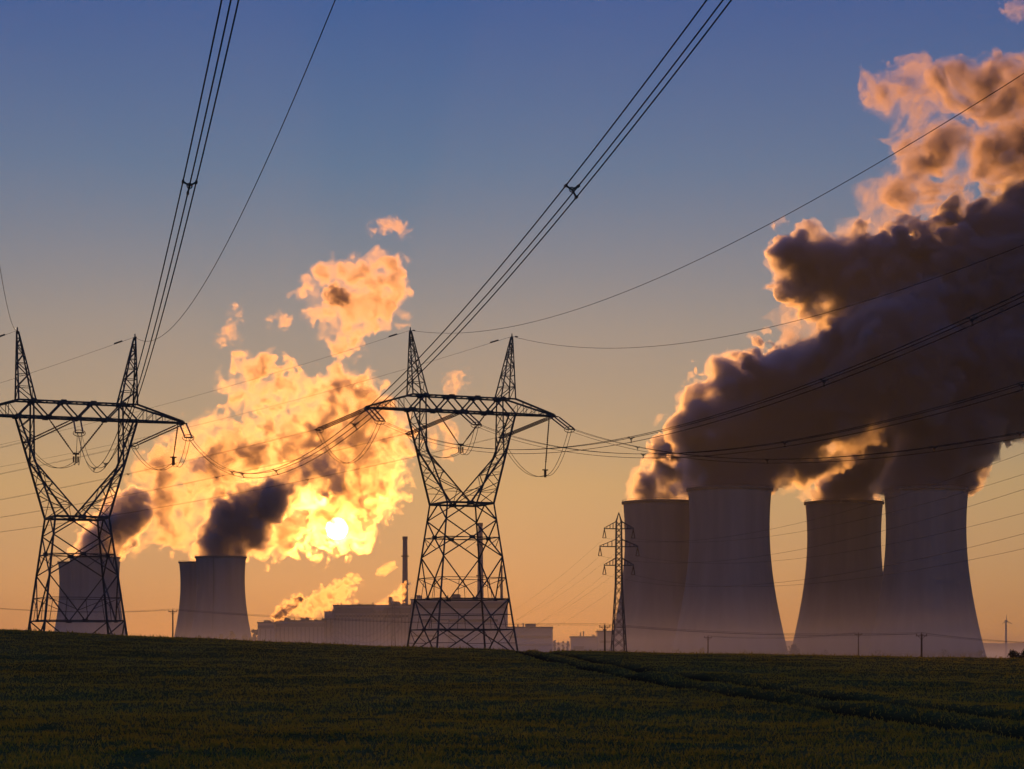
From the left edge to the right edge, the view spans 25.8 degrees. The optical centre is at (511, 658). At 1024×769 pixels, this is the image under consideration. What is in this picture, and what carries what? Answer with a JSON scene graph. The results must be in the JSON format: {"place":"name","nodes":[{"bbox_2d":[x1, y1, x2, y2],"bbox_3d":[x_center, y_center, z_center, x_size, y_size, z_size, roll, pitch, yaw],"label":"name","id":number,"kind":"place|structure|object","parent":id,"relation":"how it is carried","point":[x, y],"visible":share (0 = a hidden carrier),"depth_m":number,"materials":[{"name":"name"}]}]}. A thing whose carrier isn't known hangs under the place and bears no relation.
{"place":"outdoors","nodes":[
{"label":"outdoors","id":0,"kind":"place"},
{"bbox_2d":[435,619,448,647],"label":"reactor building","id":1,"kind":"structure","parent":0,"point":[443,637],"depth_m":2080.00,"materials":[{"name":"grey concrete"}]},
{"bbox_2d":[410,593,507,649],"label":"reactor building","id":2,"kind":"structure","parent":0,"point":[464,607],"depth_m":2140.00,"materials":[{"name":"weathered concrete"},{"name":"dark glass"}]},
{"bbox_2d":[0,628,1023,768],"bbox_3d":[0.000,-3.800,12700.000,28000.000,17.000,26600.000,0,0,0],"label":"field","id":3,"kind":"structure","parent":0,"point":[862,713],"depth_m":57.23,"materials":[{"name":"green plant"}]},
{"bbox_2d":[54,560,70,631],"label":"cooling tower","id":4,"kind":"structure","parent":3,"relation":"on","point":[65,578],"depth_m":2766.86,"materials":[{"name":"concrete"}]},
{"bbox_2d":[65,555,124,634],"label":"cooling tower","id":5,"kind":"structure","parent":3,"relation":"on","point":[85,580],"depth_m":2623.66,"materials":[{"name":"concrete"}]},
{"bbox_2d":[0,327,193,635],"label":"transmission pylon","id":6,"kind":"object","parent":3,"relation":"on","point":[32,401],"visible":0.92,"depth_m":248.85,"materials":[{"name":"metal"}]},
{"bbox_2d":[0,269,17,330],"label":"earth wire","id":7,"kind":"object","parent":6,"relation":"attached to","point":[5,298],"visible":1,"depth_m":169.99,"materials":[{"name":"grey metal"}]},
{"bbox_2d":[0,446,127,473],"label":"power line","id":8,"kind":"object","parent":6,"relation":"attached to","point":[60,461],"visible":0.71,"depth_m":263.90,"materials":[{"name":"grey metal"}]},
{"bbox_2d":[8,337,133,380],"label":"earth wire","id":9,"kind":"object","parent":6,"relation":"attached to","point":[85,354],"visible":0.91,"depth_m":254.91,"materials":[{"name":"grey metal"}]},
{"bbox_2d":[77,0,238,472],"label":"power line","id":10,"kind":"object","parent":6,"relation":"attached to","point":[189,184],"visible":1,"depth_m":68.73,"materials":[{"name":"grey metal"}]},
{"bbox_2d":[135,0,335,340],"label":"earth wire","id":11,"kind":"object","parent":6,"relation":"attached to","point":[269,153],"visible":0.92,"depth_m":99.73,"materials":[{"name":"grey metal"}]},
{"bbox_2d":[187,0,731,477],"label":"power line","id":12,"kind":"object","parent":6,"relation":"hanging from","point":[571,190],"visible":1,"depth_m":72.91,"materials":[{"name":"grey metal"}]},
{"bbox_2d":[168,610,176,636],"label":"utility pole","id":13,"kind":"object","parent":3,"relation":"on","point":[172,611],"visible":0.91,"depth_m":559.84,"materials":[{"name":"brown wood"}]},
{"bbox_2d":[2,608,162,611],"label":"pole wire","id":14,"kind":"object","parent":13,"relation":"attached to","point":[94,611],"visible":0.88,"depth_m":505.43,"materials":[{"name":"grey metal"}]},
{"bbox_2d":[176,610,514,624],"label":"pole wire","id":15,"kind":"object","parent":13,"relation":"attached to","point":[372,621],"visible":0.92,"depth_m":501.60,"materials":[{"name":"grey metal"}]},
{"bbox_2d":[184,610,524,624],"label":"pole wire","id":16,"kind":"object","parent":13,"relation":"attached to","point":[358,620],"visible":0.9,"depth_m":508.39,"materials":[{"name":"grey metal"}]},
{"bbox_2d":[181,609,604,623],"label":"pole wire","id":17,"kind":"object","parent":13,"relation":"attached to","point":[419,621],"visible":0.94,"depth_m":482.06,"materials":[{"name":"grey metal"}]},
{"bbox_2d":[174,560,196,637],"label":"cooling tower","id":18,"kind":"structure","parent":3,"relation":"on","point":[188,579],"depth_m":2765.09,"materials":[{"name":"concrete"}]},
{"bbox_2d":[190,554,251,639],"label":"cooling tower","id":19,"kind":"structure","parent":3,"relation":"on","point":[220,588],"depth_m":2613.95,"materials":[{"name":"concrete"}]},
{"bbox_2d":[228,631,235,638],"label":"slender tree","id":20,"kind":"object","parent":3,"relation":"on","point":[232,635],"visible":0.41,"depth_m":2350.18,"materials":[{"name":"brown plant"}]},
{"bbox_2d":[250,629,256,640],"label":"slender tree","id":21,"kind":"object","parent":3,"relation":"on","point":[254,638],"visible":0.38,"depth_m":2348.42,"materials":[{"name":"brown plant"}]},
{"bbox_2d":[257,619,275,641],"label":"power hall","id":22,"kind":"structure","parent":3,"relation":"on","point":[266,630],"depth_m":2200.00,"materials":[{"name":"grey concrete"}]},
{"bbox_2d":[274,617,325,643],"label":"power hall","id":23,"kind":"structure","parent":3,"relation":"on","point":[306,629],"depth_m":2220.00,"materials":[{"name":"grey concrete"}]},
{"bbox_2d":[324,608,332,643],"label":"power hall","id":24,"kind":"structure","parent":3,"relation":"on","point":[328,615],"depth_m":2240.00,"materials":[{"name":"grey concrete"}]},
{"bbox_2d":[333,596,410,646],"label":"power hall","id":25,"kind":"structure","parent":3,"relation":"on","point":[366,614],"depth_m":2200.00,"materials":[{"name":"grey weathered concrete"}]},
{"bbox_2d":[385,604,402,644],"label":"lattice mast","id":26,"kind":"object","parent":3,"relation":"on","point":[392,622],"visible":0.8,"depth_m":999.44,"materials":[{"name":"metal"}]},
{"bbox_2d":[401,536,408,603],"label":"chimney","id":27,"kind":"object","parent":3,"relation":"on","point":[405,584],"visible":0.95,"depth_m":2327.62,"materials":[{"name":"concrete"}]},
{"bbox_2d":[314,327,574,649],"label":"transmission pylon","id":28,"kind":"object","parent":3,"relation":"on","point":[421,395],"visible":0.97,"depth_m":268.62,"materials":[{"name":"metal"}]},
{"bbox_2d":[0,430,313,499],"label":"power line","id":29,"kind":"object","parent":28,"relation":"hanging from","point":[168,464],"visible":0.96,"depth_m":280.89,"materials":[{"name":"grey metal"}]},
{"bbox_2d":[1,434,404,517],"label":"power line","id":30,"kind":"object","parent":28,"relation":"hanging from","point":[211,478],"visible":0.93,"depth_m":289.48,"materials":[{"name":"grey metal"}]},
{"bbox_2d":[0,330,409,444],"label":"earth wire","id":31,"kind":"object","parent":28,"relation":"attached to","point":[249,380],"visible":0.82,"depth_m":279.69,"materials":[{"name":"grey metal"}]},
{"bbox_2d":[2,438,494,531],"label":"power line","id":32,"kind":"object","parent":28,"relation":"hanging from","point":[261,488],"visible":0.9,"depth_m":296.90,"materials":[{"name":"grey metal"}]},
{"bbox_2d":[1,337,508,466],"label":"earth wire","id":33,"kind":"object","parent":28,"relation":"attached to","point":[289,401],"visible":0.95,"depth_m":291.01,"materials":[{"name":"grey metal"}]},
{"bbox_2d":[379,291,1023,453],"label":"power line","id":34,"kind":"object","parent":28,"relation":"attached to","point":[824,381],"visible":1,"depth_m":130.30,"materials":[{"name":"grey metal"}]},
{"bbox_2d":[411,73,1023,332],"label":"earth wire","id":35,"kind":"object","parent":28,"relation":"attached to","point":[781,217],"visible":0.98,"depth_m":128.92,"materials":[{"name":"grey metal"}]},
{"bbox_2d":[477,382,1023,457],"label":"power line","id":36,"kind":"object","parent":28,"relation":"attached to","point":[1020,385],"visible":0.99,"depth_m":157.42,"materials":[{"name":"grey metal"}]},
{"bbox_2d":[512,245,1022,347],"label":"earth wire","id":37,"kind":"object","parent":28,"relation":"attached to","point":[808,317],"visible":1,"depth_m":162.94,"materials":[{"name":"grey metal"}]},
{"bbox_2d":[569,428,1023,463],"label":"power line","id":38,"kind":"object","parent":28,"relation":"attached to","point":[935,447],"visible":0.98,"depth_m":179.47,"materials":[{"name":"grey metal"}]},
{"bbox_2d":[476,523,484,596],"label":"chimney","id":39,"kind":"object","parent":3,"relation":"on","point":[480,551],"visible":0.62,"depth_m":2297.76,"materials":[{"name":"metal"}]},
{"bbox_2d":[500,565,502,596],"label":"chimney","id":40,"kind":"object","parent":3,"relation":"on","point":[501,586],"visible":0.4,"depth_m":2279.06,"materials":[{"name":"concrete"}]},
{"bbox_2d":[599,624,609,650],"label":"utility pole","id":41,"kind":"object","parent":3,"relation":"on","point":[604,629],"visible":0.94,"depth_m":449.88,"materials":[{"name":"brown wood"}]},
{"bbox_2d":[606,625,895,634],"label":"pole wire","id":42,"kind":"object","parent":41,"relation":"attached to","point":[734,633],"visible":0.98,"depth_m":449.99,"materials":[{"name":"grey metal"}]},
{"bbox_2d":[615,625,905,634],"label":"pole wire","id":43,"kind":"object","parent":41,"relation":"attached to","point":[741,633],"visible":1,"depth_m":449.99,"materials":[{"name":"grey metal"}]},
{"bbox_2d":[626,625,920,633],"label":"pole wire","id":44,"kind":"object","parent":41,"relation":"attached to","point":[780,633],"visible":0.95,"depth_m":449.99,"materials":[{"name":"grey metal"}]},
{"bbox_2d":[598,512,639,651],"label":"lattice mast","id":45,"kind":"object","parent":3,"relation":"on","point":[624,640],"visible":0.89,"depth_m":429.64,"materials":[{"name":"metal"}]},
{"bbox_2d":[602,489,1023,562],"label":"distribution wire","id":46,"kind":"object","parent":45,"relation":"attached to","point":[842,540],"visible":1,"depth_m":247.04,"materials":[{"name":"grey metal"}]},
{"bbox_2d":[607,534,1021,586],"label":"distribution wire","id":47,"kind":"object","parent":45,"relation":"attached to","point":[818,577],"visible":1,"depth_m":265.83,"materials":[{"name":"grey metal"}]},
{"bbox_2d":[607,453,1022,541],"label":"distribution wire","id":48,"kind":"object","parent":45,"relation":"attached to","point":[848,510],"visible":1,"depth_m":248.60,"materials":[{"name":"grey metal"}]},
{"bbox_2d":[635,474,1022,541],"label":"distribution wire","id":49,"kind":"object","parent":45,"relation":"attached to","point":[865,518],"visible":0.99,"depth_m":262.63,"materials":[{"name":"grey metal"}]},
{"bbox_2d":[640,549,1019,586],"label":"distribution wire","id":50,"kind":"object","parent":45,"relation":"attached to","point":[850,579],"visible":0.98,"depth_m":267.61,"materials":[{"name":"grey metal"}]},
{"bbox_2d":[639,513,1021,562],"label":"distribution wire","id":51,"kind":"object","parent":45,"relation":"attached to","point":[860,549],"visible":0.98,"depth_m":262.95,"materials":[{"name":"grey metal"}]},
{"bbox_2d":[609,497,689,652],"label":"cooling tower","id":52,"kind":"structure","parent":3,"relation":"on","point":[655,604],"depth_m":1690.18,"materials":[{"name":"concrete"}]},
{"bbox_2d":[704,636,711,653],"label":"utility pole","id":53,"kind":"object","parent":3,"relation":"on","point":[707,637],"visible":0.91,"depth_m":639.91,"materials":[{"name":"brown wood"}]},
{"bbox_2d":[671,484,788,654],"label":"cooling tower","id":54,"kind":"structure","parent":3,"relation":"on","point":[723,512],"depth_m":1557.94,"materials":[{"name":"concrete"}]},
{"bbox_2d":[786,644,799,654],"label":"broadleaf tree","id":55,"kind":"object","parent":3,"relation":"on","point":[793,648],"visible":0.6,"depth_m":1479.36,"materials":[{"name":"brown plant"}]},
{"bbox_2d":[792,498,883,655],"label":"cooling tower","id":56,"kind":"structure","parent":3,"relation":"on","point":[837,606],"depth_m":1694.79,"materials":[{"name":"concrete"}]},
{"bbox_2d":[854,632,861,654],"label":"utility pole","id":57,"kind":"object","parent":3,"relation":"on","point":[858,634],"visible":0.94,"depth_m":639.84,"materials":[{"name":"brown wood"}]},
{"bbox_2d":[916,632,926,656],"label":"utility pole","id":58,"kind":"object","parent":3,"relation":"on","point":[921,635],"visible":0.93,"depth_m":449.91,"materials":[{"name":"brown wood"}]},
{"bbox_2d":[866,484,985,657],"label":"cooling tower","id":59,"kind":"structure","parent":3,"relation":"on","point":[938,599],"depth_m":1564.89,"materials":[{"name":"concrete"}]},
{"bbox_2d":[939,649,948,656],"bbox_3d":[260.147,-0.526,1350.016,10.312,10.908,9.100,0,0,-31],"label":"shrub","id":60,"kind":"object","parent":3,"relation":"on","point":[945,652],"visible":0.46,"depth_m":1349.70,"materials":[{"name":"brown plant"}]},
{"bbox_2d":[1002,614,1011,657],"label":"utility pole","id":61,"kind":"object","parent":3,"relation":"on","point":[1005,621],"visible":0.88,"depth_m":3398.51,"materials":[{"name":"concrete"}]},
{"bbox_2d":[1007,649,1023,657],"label":"bush","id":62,"kind":"object","parent":3,"relation":"on","point":[1012,654],"visible":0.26,"depth_m":329.62,"materials":[{"name":"green plant"}]},
{"bbox_2d":[0,0,1023,642],"label":"sky","id":63,"kind":"structure","parent":0,"point":[418,143],"materials":[{"name":"blue"}]},
{"bbox_2d":[507,623,552,651],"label":"office building","id":64,"kind":"structure","parent":0,"point":[542,639],"depth_m":1950.00,"materials":[{"name":"grey concrete"}]},
{"bbox_2d":[569,631,596,650],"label":"office building","id":65,"kind":"structure","parent":0,"point":[583,642],"depth_m":1900.00,"materials":[{"name":"grey concrete"}]},
{"bbox_2d":[595,628,611,650],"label":"office building","id":66,"kind":"structure","parent":0,"point":[600,640],"depth_m":1880.00,"materials":[{"name":"grey concrete"}]},
{"bbox_2d":[553,641,1023,657],"bbox_3d":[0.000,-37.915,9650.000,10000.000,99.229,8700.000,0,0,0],"label":"hills","id":67,"kind":"structure","parent":0,"point":[992,650],"depth_m":6310.88,"materials":[{"name":"grey plant"}]}
]}

